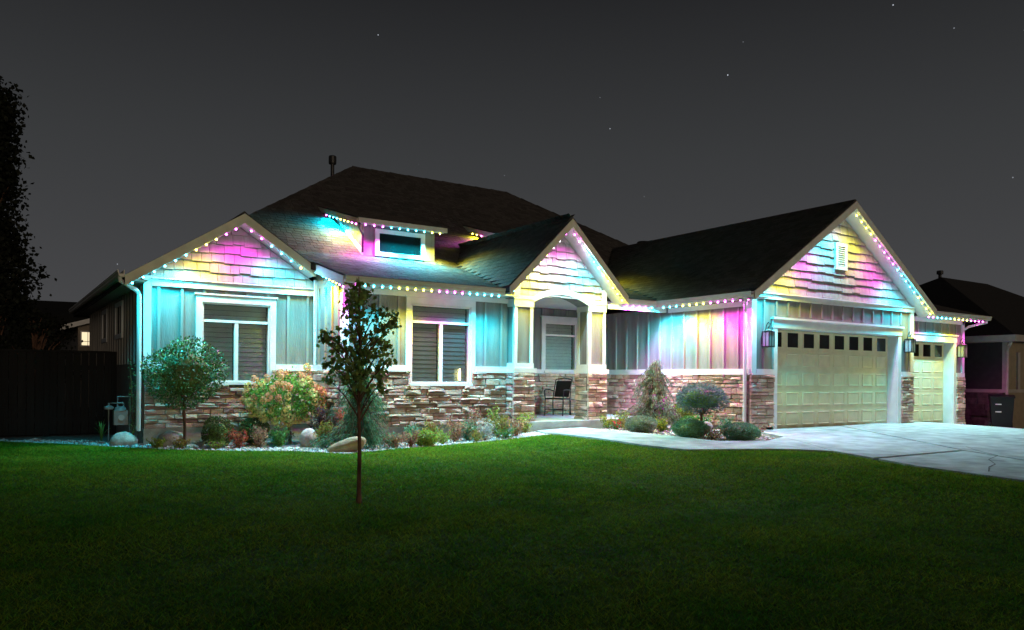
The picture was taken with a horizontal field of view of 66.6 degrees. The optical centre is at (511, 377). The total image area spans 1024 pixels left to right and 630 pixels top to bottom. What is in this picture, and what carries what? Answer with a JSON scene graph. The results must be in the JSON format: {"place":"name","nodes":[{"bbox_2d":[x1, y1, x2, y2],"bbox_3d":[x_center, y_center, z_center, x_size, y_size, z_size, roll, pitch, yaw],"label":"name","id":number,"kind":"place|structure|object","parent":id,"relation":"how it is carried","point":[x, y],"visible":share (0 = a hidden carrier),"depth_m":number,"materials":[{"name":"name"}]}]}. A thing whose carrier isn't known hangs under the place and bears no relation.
{"place":"outdoors","nodes":[
{"label":"outdoors","id":0,"kind":"place"},
{"bbox_2d":[0,300,571,376],"bbox_3d":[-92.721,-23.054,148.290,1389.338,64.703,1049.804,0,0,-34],"label":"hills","id":1,"kind":"structure","parent":0,"point":[59,310],"depth_m":454.30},
{"bbox_2d":[312,420,337,447],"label":"golden grass","id":2,"kind":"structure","parent":0,"point":[324,430],"depth_m":14.15,"materials":[{"name":"plant"}]},
{"bbox_2d":[0,434,1023,629],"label":"lawn","id":3,"kind":"structure","parent":0,"point":[580,550],"depth_m":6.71,"materials":[{"name":"plant"}]},
{"bbox_2d":[316,277,401,503],"bbox_3d":[-1.739,0.163,8.725,0.936,2.606,0.734,0,0,0],"label":"young tree","id":4,"kind":"object","parent":3,"relation":"on","point":[358,293],"visible":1,"depth_m":8.73,"materials":[{"name":"green plant"}]},
{"bbox_2d":[0,379,1023,436],"bbox_3d":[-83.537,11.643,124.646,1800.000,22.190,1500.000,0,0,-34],"label":"ground","id":5,"kind":"structure","parent":0,"point":[8,435],"depth_m":17.70,"materials":[{"name":"soil"}]},
{"bbox_2d":[0,75,56,417],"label":"poplar tree","id":6,"kind":"object","parent":5,"relation":"on","point":[13,255],"visible":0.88,"depth_m":20.76,"materials":[{"name":"green plant"}]},
{"bbox_2d":[0,304,83,424],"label":"garden tree","id":7,"kind":"object","parent":5,"relation":"on","point":[34,327],"visible":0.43,"depth_m":20.57,"materials":[{"name":"green plant"}]},
{"bbox_2d":[45,318,266,406],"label":"back house","id":8,"kind":"structure","parent":5,"relation":"on","point":[81,331],"depth_m":31.73,"materials":[{"name":"wood"}]},
{"bbox_2d":[80,331,88,346],"bbox_3d":[-17.301,-1.596,31.702,0.440,0.630,0.050,0,0,-34],"label":"window","id":9,"kind":"structure","parent":8,"relation":"in","point":[84,335],"depth_m":31.67,"materials":[{"name":"beige glass"}]},
{"bbox_2d":[0,434,510,450],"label":"planting bed","id":10,"kind":"object","parent":5,"relation":"on","point":[96,437],"visible":0.17,"depth_m":15.57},
{"bbox_2d":[0,349,116,436],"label":"wooden fence","id":11,"kind":"object","parent":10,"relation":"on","point":[59,403],"visible":0.96,"depth_m":16.38,"materials":[{"name":"brown wood"}]},
{"bbox_2d":[95,422,107,440],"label":"strap leaf plant","id":12,"kind":"object","parent":10,"relation":"on","point":[101,430],"visible":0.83,"depth_m":15.08,"materials":[{"name":"green plant"}]},
{"bbox_2d":[110,432,137,446],"bbox_3d":[-7.073,1.135,14.214,0.476,0.314,0.333,0,0,-34],"label":"boulder","id":13,"kind":"object","parent":10,"relation":"on","point":[129,439],"visible":0.74,"depth_m":14.10,"materials":[{"name":"grey stone"}]},
{"bbox_2d":[127,360,142,434],"bbox_3d":[-7.032,0.418,14.525,0.316,1.659,0.240,0,0,-34],"label":"garden plant","id":14,"kind":"object","parent":10,"relation":"on","point":[133,421],"visible":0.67,"depth_m":14.52,"materials":[{"name":"green plant"}]},
{"bbox_2d":[142,437,166,447],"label":"garden plant","id":15,"kind":"object","parent":10,"relation":"on","point":[157,442],"visible":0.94,"depth_m":13.67,"materials":[{"name":"green plant"}]},
{"bbox_2d":[158,431,182,447],"bbox_3d":[-6.165,1.136,14.115,0.480,0.358,0.318,0,0,-7],"label":"boulder","id":16,"kind":"object","parent":10,"relation":"on","point":[169,436],"visible":0.46,"depth_m":13.99,"materials":[{"name":"grey stone"}]},
{"bbox_2d":[173,437,189,448],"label":"garden plant","id":17,"kind":"object","parent":10,"relation":"on","point":[181,444],"visible":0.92,"depth_m":13.70,"materials":[{"name":"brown plant"}]},
{"bbox_2d":[140,335,229,439],"bbox_3d":[-5.919,0.255,14.112,1.274,2.064,1.336,0,0,21],"label":"topiary tree","id":18,"kind":"object","parent":10,"relation":"on","point":[182,374],"visible":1,"depth_m":13.91,"materials":[{"name":"green plant"}]},
{"bbox_2d":[191,439,207,447],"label":"hosta plant","id":19,"kind":"object","parent":10,"relation":"on","point":[199,443],"visible":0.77,"depth_m":13.90,"materials":[{"name":"green plant"}]},
{"bbox_2d":[203,439,225,449],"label":"garden plant","id":20,"kind":"object","parent":10,"relation":"on","point":[218,444],"visible":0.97,"depth_m":13.66,"materials":[{"name":"green plant"}]},
{"bbox_2d":[200,415,234,446],"bbox_3d":[-5.299,0.978,14.049,0.586,0.618,0.600,0,0,12],"label":"ball shrub","id":21,"kind":"object","parent":10,"relation":"on","point":[216,430],"visible":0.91,"depth_m":13.93,"materials":[{"name":"green plant"}]},
{"bbox_2d":[224,428,249,448],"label":"garden plant","id":22,"kind":"object","parent":10,"relation":"on","point":[239,440],"visible":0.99,"depth_m":13.86,"materials":[{"name":"red plant"}]},
{"bbox_2d":[237,417,269,443],"bbox_3d":[-4.906,1.008,14.843,0.624,0.558,0.618,0,0,-34],"label":"ball shrub","id":23,"kind":"object","parent":10,"relation":"on","point":[249,424],"visible":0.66,"depth_m":14.71,"materials":[{"name":"green plant"}]},
{"bbox_2d":[250,424,267,447],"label":"garden plant","id":24,"kind":"object","parent":10,"relation":"on","point":[258,433],"visible":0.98,"depth_m":13.94,"materials":[{"name":"orange plant"}]},
{"bbox_2d":[268,426,289,446],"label":"garden plant","id":25,"kind":"object","parent":10,"relation":"on","point":[278,438],"visible":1,"depth_m":14.32,"materials":[{"name":"green plant"}]},
{"bbox_2d":[266,428,298,443],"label":"garden plant","id":26,"kind":"object","parent":10,"relation":"on","point":[287,437],"visible":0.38,"depth_m":14.85,"materials":[{"name":"green plant"}]},
{"bbox_2d":[239,363,326,443],"bbox_3d":[-4.376,0.499,15.046,1.666,1.602,1.228,0,0,-34],"label":"hydrangea tree","id":27,"kind":"object","parent":10,"relation":"on","point":[288,416],"visible":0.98,"depth_m":14.81,"materials":[{"name":"green plant"}]},
{"bbox_2d":[299,428,316,446],"bbox_3d":[-3.779,1.121,14.454,0.316,0.379,0.302,0,0,-34],"label":"boulder","id":28,"kind":"object","parent":10,"relation":"on","point":[306,436],"visible":0.84,"depth_m":14.35,"materials":[{"name":"grey stone"}]},
{"bbox_2d":[309,402,332,432],"bbox_3d":[-3.662,0.843,14.827,0.449,0.863,0.480,0,0,23],"label":"garden plant","id":29,"kind":"object","parent":10,"relation":"on","point":[320,418],"visible":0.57,"depth_m":14.80,"materials":[{"name":"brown plant"}]},
{"bbox_2d":[334,407,351,428],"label":"garden plant","id":30,"kind":"object","parent":10,"relation":"on","point":[340,414],"visible":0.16,"depth_m":14.67,"materials":[{"name":"red plant"}]},
{"bbox_2d":[327,436,365,451],"bbox_3d":[-2.815,1.159,13.280,0.660,0.330,0.286,0,0,-14],"label":"boulder","id":31,"kind":"object","parent":10,"relation":"on","point":[350,444],"visible":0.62,"depth_m":13.19,"materials":[{"name":"beige stone"}]},
{"bbox_2d":[304,364,401,449],"bbox_3d":[-2.840,0.466,14.252,1.656,1.687,1.378,0,0,2],"label":"weeping spruce","id":32,"kind":"object","parent":10,"relation":"on","point":[369,427],"visible":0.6,"depth_m":14.00,"materials":[{"name":"green plant"}]},
{"bbox_2d":[0,426,774,453],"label":"white pebbles","id":33,"kind":"object","parent":10,"relation":"on","point":[463,441],"visible":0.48,"depth_m":14.63,"materials":[{"name":"white gravel"}]},
{"bbox_2d":[380,432,406,447],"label":"garden plant","id":34,"kind":"object","parent":10,"relation":"on","point":[395,441],"visible":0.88,"depth_m":14.04,"materials":[{"name":"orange plant"}]},
{"bbox_2d":[399,429,420,446],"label":"garden plant","id":35,"kind":"object","parent":10,"relation":"on","point":[411,441],"visible":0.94,"depth_m":14.31,"materials":[{"name":"orange plant"}]},
{"bbox_2d":[404,423,420,437],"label":"garden plant","id":36,"kind":"object","parent":10,"relation":"on","point":[412,427],"visible":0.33,"depth_m":15.29,"materials":[{"name":"green plant"}]},
{"bbox_2d":[413,429,437,445],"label":"round shrub","id":37,"kind":"object","parent":10,"relation":"on","point":[426,438],"visible":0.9,"depth_m":14.47,"materials":[{"name":"green plant"}]},
{"bbox_2d":[421,419,444,438],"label":"garden plant","id":38,"kind":"object","parent":10,"relation":"on","point":[431,428],"visible":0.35,"depth_m":15.52,"materials":[{"name":"green plant"}]},
{"bbox_2d":[435,429,452,444],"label":"garden plant","id":39,"kind":"object","parent":10,"relation":"on","point":[442,439],"visible":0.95,"depth_m":15.04,"materials":[{"name":"green plant"}]},
{"bbox_2d":[446,417,470,441],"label":"garden plant","id":40,"kind":"object","parent":10,"relation":"on","point":[457,431],"visible":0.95,"depth_m":15.42,"materials":[{"name":"orange plant"}]},
{"bbox_2d":[459,419,479,439],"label":"garden plant","id":41,"kind":"object","parent":10,"relation":"on","point":[467,431],"visible":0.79,"depth_m":15.59,"materials":[{"name":"green plant"}]},
{"bbox_2d":[461,408,490,438],"bbox_3d":[-0.759,0.930,16.030,0.612,0.684,0.542,0,0,-14],"label":"garden plant","id":42,"kind":"object","parent":10,"relation":"on","point":[474,417],"visible":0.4,"depth_m":16.04,"materials":[{"name":"orange plant"}]},
{"bbox_2d":[466,427,486,441],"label":"garden plant","id":43,"kind":"object","parent":10,"relation":"on","point":[478,436],"visible":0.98,"depth_m":15.35,"materials":[{"name":"green plant"}]},
{"bbox_2d":[472,418,498,440],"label":"garden plant","id":44,"kind":"object","parent":10,"relation":"on","point":[485,430],"visible":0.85,"depth_m":15.64,"materials":[{"name":"white plant"}]},
{"bbox_2d":[487,403,499,431],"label":"garden plant","id":45,"kind":"object","parent":10,"relation":"on","point":[495,415],"visible":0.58,"depth_m":16.47,"materials":[{"name":"green plant"}]},
{"bbox_2d":[483,414,510,437],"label":"garden plant","id":46,"kind":"object","parent":10,"relation":"on","point":[501,419],"visible":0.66,"depth_m":15.99,"materials":[{"name":"green plant"}]},
{"bbox_2d":[495,425,516,438],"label":"garden plant","id":47,"kind":"object","parent":10,"relation":"on","point":[505,435],"visible":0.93,"depth_m":15.66,"materials":[{"name":"green plant"}]},
{"bbox_2d":[502,416,529,435],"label":"garden plant","id":48,"kind":"object","parent":10,"relation":"on","point":[517,432],"visible":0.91,"depth_m":15.96,"materials":[{"name":"orange plant"}]},
{"bbox_2d":[513,412,536,432],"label":"garden plant","id":49,"kind":"object","parent":10,"relation":"on","point":[526,427],"visible":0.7,"depth_m":16.64,"materials":[{"name":"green plant"}]},
{"bbox_2d":[69,155,991,444],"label":"house","id":50,"kind":"structure","parent":5,"relation":"on","point":[831,297],"depth_m":18.00,"materials":[{"name":"white wood"}]},
{"bbox_2d":[101,309,106,342],"bbox_3d":[-10.054,-1.276,19.256,0.040,0.800,1.000,0,0,-34],"label":"window","id":51,"kind":"structure","parent":50,"relation":"in","point":[104,312],"depth_m":19.36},
{"bbox_2d":[115,300,123,339],"bbox_3d":[-8.636,-1.265,17.137,0.040,0.800,1.100,0,0,-34],"label":"window","id":52,"kind":"structure","parent":50,"relation":"in","point":[121,303],"depth_m":16.99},
{"bbox_2d":[104,396,136,442],"bbox_3d":[-7.418,0.777,14.770,0.565,0.874,0.215,0,0,-34],"label":"gas meter","id":53,"kind":"object","parent":50,"relation":"attached to","point":[120,414],"visible":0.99,"depth_m":14.70,"materials":[{"name":"grey metal"}]},
{"bbox_2d":[127,225,240,284],"bbox_3d":[-6.049,-2.303,14.472,1.991,1.300,0.036,0,0,-34],"label":"light string","id":54,"kind":"object","parent":50,"relation":"attached to","point":[175,260],"visible":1,"depth_m":14.44,"materials":[{"name":"plastic"}]},
{"bbox_2d":[194,292,277,384],"bbox_3d":[-5.489,-0.750,15.459,1.589,1.760,0.375,0,0,-34],"label":"window","id":55,"kind":"structure","parent":50,"relation":"in","point":[235,325],"depth_m":15.49,"materials":[{"name":"white glass"}]},
{"bbox_2d":[246,226,305,270],"bbox_3d":[-4.651,-2.554,15.406,1.191,0.781,0.036,0,0,-34],"label":"light string","id":56,"kind":"object","parent":50,"relation":"attached to","point":[291,260],"visible":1,"depth_m":15.40,"materials":[{"name":"plastic"}]},
{"bbox_2d":[326,214,357,223],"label":"light string","id":57,"kind":"object","parent":50,"relation":"attached to","point":[341,218],"visible":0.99,"depth_m":19.11,"materials":[{"name":"plastic"}]},
{"bbox_2d":[374,228,424,260],"bbox_3d":[-2.739,-3.266,19.119,1.340,0.650,0.050,0,0,-34],"label":"window","id":58,"kind":"structure","parent":50,"relation":"in","point":[388,243],"depth_m":19.11,"materials":[{"name":"glass"}]},
{"bbox_2d":[361,223,443,233],"bbox_3d":[-2.616,-3.603,18.869,2.200,0.052,0.036,0,0,-34],"label":"light string","id":59,"kind":"object","parent":50,"relation":"attached to","point":[402,228],"visible":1,"depth_m":18.85,"materials":[{"name":"plastic"}]},
{"bbox_2d":[352,283,501,296],"bbox_3d":[-1.596,-1.735,15.481,3.350,0.052,0.036,0,0,-34],"label":"light string","id":60,"kind":"object","parent":50,"relation":"attached to","point":[431,290],"visible":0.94,"depth_m":15.45,"materials":[{"name":"plastic"}]},
{"bbox_2d":[405,295,476,385],"bbox_3d":[-1.528,-0.752,16.209,1.676,1.824,0.375,0,0,-34],"label":"window","id":61,"kind":"structure","parent":50,"relation":"in","point":[435,328],"depth_m":16.18,"materials":[{"name":"white glass"}]},
{"bbox_2d":[544,378,571,415],"bbox_3d":[1.202,0.474,19.922,0.580,0.964,0.652,0,0,28],"label":"patio chair","id":62,"kind":"object","parent":50,"relation":"on","point":[563,389],"visible":1,"depth_m":20.07,"materials":[{"name":"black metal"}]},
{"bbox_2d":[540,316,576,373],"bbox_3d":[1.237,-0.879,21.116,1.340,1.538,0.375,0,0,-34],"label":"window","id":63,"kind":"structure","parent":50,"relation":"in","point":[556,331],"depth_m":21.12,"materials":[{"name":"white glass"}]},
{"bbox_2d":[572,230,624,302],"bbox_3d":[1.960,-2.500,17.593,1.554,1.516,0.036,0,0,-34],"label":"light string","id":64,"kind":"object","parent":50,"relation":"attached to","point":[598,266],"visible":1,"depth_m":17.58,"materials":[{"name":"plastic"}]},
{"bbox_2d":[662,299,748,307],"bbox_3d":[4.339,-1.690,17.680,0.036,0.052,2.730,0,0,-34],"label":"light string","id":65,"kind":"object","parent":50,"relation":"attached to","point":[702,302],"visible":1,"depth_m":17.67,"materials":[{"name":"plastic"}]},
{"bbox_2d":[761,322,774,347],"bbox_3d":[5.631,-0.949,17.162,0.230,0.574,0.255,0,0,-34],"label":"wall lantern","id":66,"kind":"object","parent":50,"relation":"attached to","point":[767,337],"depth_m":17.10,"materials":[{"name":"black metal"}]},
{"bbox_2d":[777,330,887,428],"bbox_3d":[7.805,0.041,19.098,4.856,2.286,0.064,0,0,-34],"label":"garage door","id":67,"kind":"structure","parent":50,"relation":"in","point":[824,379],"depth_m":19.06,"materials":[{"name":"paint"}]},
{"bbox_2d":[854,211,931,314],"bbox_3d":[9.572,-2.795,19.475,3.511,2.313,0.036,0,0,-34],"label":"light string","id":68,"kind":"object","parent":50,"relation":"attached to","point":[892,262],"visible":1,"depth_m":19.40,"materials":[{"name":"plastic"}]},
{"bbox_2d":[904,331,915,352],"bbox_3d":[10.367,-0.933,20.332,0.230,0.574,0.255,0,0,-34],"label":"wall lantern","id":69,"kind":"object","parent":50,"relation":"attached to","point":[909,344],"depth_m":20.28,"materials":[{"name":"black metal"}]},
{"bbox_2d":[912,342,943,422],"bbox_3d":[11.408,0.142,21.811,2.428,2.288,0.064,0,0,-34],"label":"garage door","id":70,"kind":"structure","parent":50,"relation":"in","point":[928,357],"depth_m":22.02,"materials":[{"name":"paint"}]},
{"bbox_2d":[928,316,984,321],"bbox_3d":[12.336,-1.630,21.632,3.150,0.052,0.036,0,0,-34],"label":"light string","id":71,"kind":"object","parent":50,"relation":"attached to","point":[955,318],"visible":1,"depth_m":21.55,"materials":[{"name":"plastic"}]},
{"bbox_2d":[956,338,967,357],"bbox_3d":[12.870,-0.854,22.309,0.230,0.574,0.255,0,0,-34],"label":"wall lantern","id":72,"kind":"object","parent":50,"relation":"attached to","point":[962,350],"depth_m":22.25,"materials":[{"name":"glass"}]},
{"bbox_2d":[919,270,1023,427],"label":"neighbour house","id":73,"kind":"structure","parent":5,"relation":"on","point":[994,362],"depth_m":24.21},
{"bbox_2d":[988,394,1014,427],"bbox_3d":[14.534,0.999,23.166,0.640,1.017,0.786,0,0,28],"label":"wheelie bin","id":74,"kind":"object","parent":5,"relation":"on","point":[1001,409],"visible":0.85,"depth_m":22.89,"materials":[{"name":"plastic"}]},
{"bbox_2d":[0,0,1023,301],"label":"sky","id":75,"kind":"structure","parent":0,"point":[152,125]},
{"bbox_2d":[536,427,831,451],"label":"walkway","id":76,"kind":"structure","parent":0,"point":[673,442],"depth_m":14.31,"materials":[{"name":"concrete"}]},
{"bbox_2d":[608,428,775,440],"bbox_3d":[3.907,1.193,16.629,2.890,0.046,3.960,0,0,-34],"label":"entry bed","id":77,"kind":"object","parent":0,"point":[704,436],"visible":0.12,"depth_m":16.00,"materials":[{"name":"grey gravel"}]},
{"bbox_2d":[600,414,615,428],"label":"garden plant","id":78,"kind":"object","parent":77,"relation":"on","point":[609,421],"visible":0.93,"depth_m":17.64,"materials":[{"name":"green plant"}]},
{"bbox_2d":[611,419,621,429],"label":"garden plant","id":79,"kind":"object","parent":77,"relation":"on","point":[615,425],"visible":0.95,"depth_m":17.28,"materials":[{"name":"orange plant"}]},
{"bbox_2d":[612,409,632,427],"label":"garden plant","id":80,"kind":"object","parent":77,"relation":"on","point":[621,416],"visible":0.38,"depth_m":18.02,"materials":[{"name":"green plant"}]},
{"bbox_2d":[617,418,628,430],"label":"garden plant","id":81,"kind":"object","parent":77,"relation":"on","point":[623,423],"visible":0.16,"depth_m":17.06,"materials":[{"name":"red plant"}]},
{"bbox_2d":[624,415,657,432],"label":"mound shrub","id":82,"kind":"object","parent":77,"relation":"on","point":[639,425],"visible":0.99,"depth_m":16.30,"materials":[{"name":"green plant"}]},
{"bbox_2d":[609,360,680,428],"bbox_3d":[3.216,0.389,17.699,2.056,1.633,1.675,0,0,25],"label":"weeping conifer","id":83,"kind":"object","parent":77,"relation":"on","point":[659,388],"visible":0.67,"depth_m":17.68,"materials":[{"name":"green plant"}]},
{"bbox_2d":[653,415,667,431],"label":"garden plant","id":84,"kind":"object","parent":77,"relation":"on","point":[661,427],"visible":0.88,"depth_m":16.65,"materials":[{"name":"green plant"}]},
{"bbox_2d":[652,393,674,423],"bbox_3d":[3.280,0.746,16.992,0.456,0.861,0.366,0,0,44],"label":"garden plant","id":85,"kind":"object","parent":77,"relation":"on","point":[663,403],"visible":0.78,"depth_m":16.96,"materials":[{"name":"green plant"}]},
{"bbox_2d":[671,404,693,426],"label":"upright shrub","id":86,"kind":"object","parent":77,"relation":"on","point":[679,411],"visible":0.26,"depth_m":17.56,"materials":[{"name":"green plant"}]},
{"bbox_2d":[677,415,697,422],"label":"round shrub","id":87,"kind":"object","parent":77,"relation":"on","point":[687,417],"visible":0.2,"depth_m":16.91,"materials":[{"name":"green plant"}]},
{"bbox_2d":[671,419,710,437],"bbox_3d":[3.504,1.001,15.284,0.738,0.428,0.732,0,0,-34],"label":"mound shrub","id":88,"kind":"object","parent":77,"relation":"on","point":[692,428],"visible":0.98,"depth_m":15.11,"materials":[{"name":"green plant"}]},
{"bbox_2d":[691,413,713,421],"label":"garden plant","id":89,"kind":"object","parent":77,"relation":"on","point":[705,419],"visible":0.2,"depth_m":16.98,"materials":[{"name":"green plant"}]},
{"bbox_2d":[675,382,730,420],"bbox_3d":[3.768,0.637,15.621,1.127,1.166,1.090,0,0,-2],"label":"globe spruce","id":90,"kind":"object","parent":77,"relation":"on","point":[707,398],"visible":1,"depth_m":15.39,"materials":[{"name":"green plant"}]},
{"bbox_2d":[705,421,712,432],"bbox_3d":[4.080,1.061,16.400,0.340,0.299,0.293,0,0,-34],"label":"boulder","id":91,"kind":"object","parent":77,"relation":"on","point":[709,424],"visible":0.21,"depth_m":16.31,"materials":[{"name":"grey stone"}]},
{"bbox_2d":[696,425,728,439],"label":"garden plant","id":92,"kind":"object","parent":77,"relation":"on","point":[713,434],"visible":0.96,"depth_m":14.97,"materials":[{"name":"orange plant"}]},
{"bbox_2d":[715,415,737,432],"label":"garden plant","id":93,"kind":"object","parent":77,"relation":"on","point":[727,421],"visible":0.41,"depth_m":16.24,"materials":[{"name":"green plant"}]},
{"bbox_2d":[721,421,761,440],"bbox_3d":[4.406,1.033,15.013,0.749,0.422,0.764,0,0,-1],"label":"mound shrub","id":94,"kind":"object","parent":77,"relation":"on","point":[737,431],"visible":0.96,"depth_m":14.83,"materials":[{"name":"green plant"}]},
{"bbox_2d":[754,424,770,436],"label":"garden plant","id":95,"kind":"object","parent":77,"relation":"on","point":[762,430],"visible":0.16,"depth_m":15.72,"materials":[{"name":"orange plant"}]},
{"bbox_2d":[761,422,1023,481],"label":"driveway","id":96,"kind":"structure","parent":0,"point":[992,451],"depth_m":14.80,"materials":[{"name":"concrete"}]}
]}

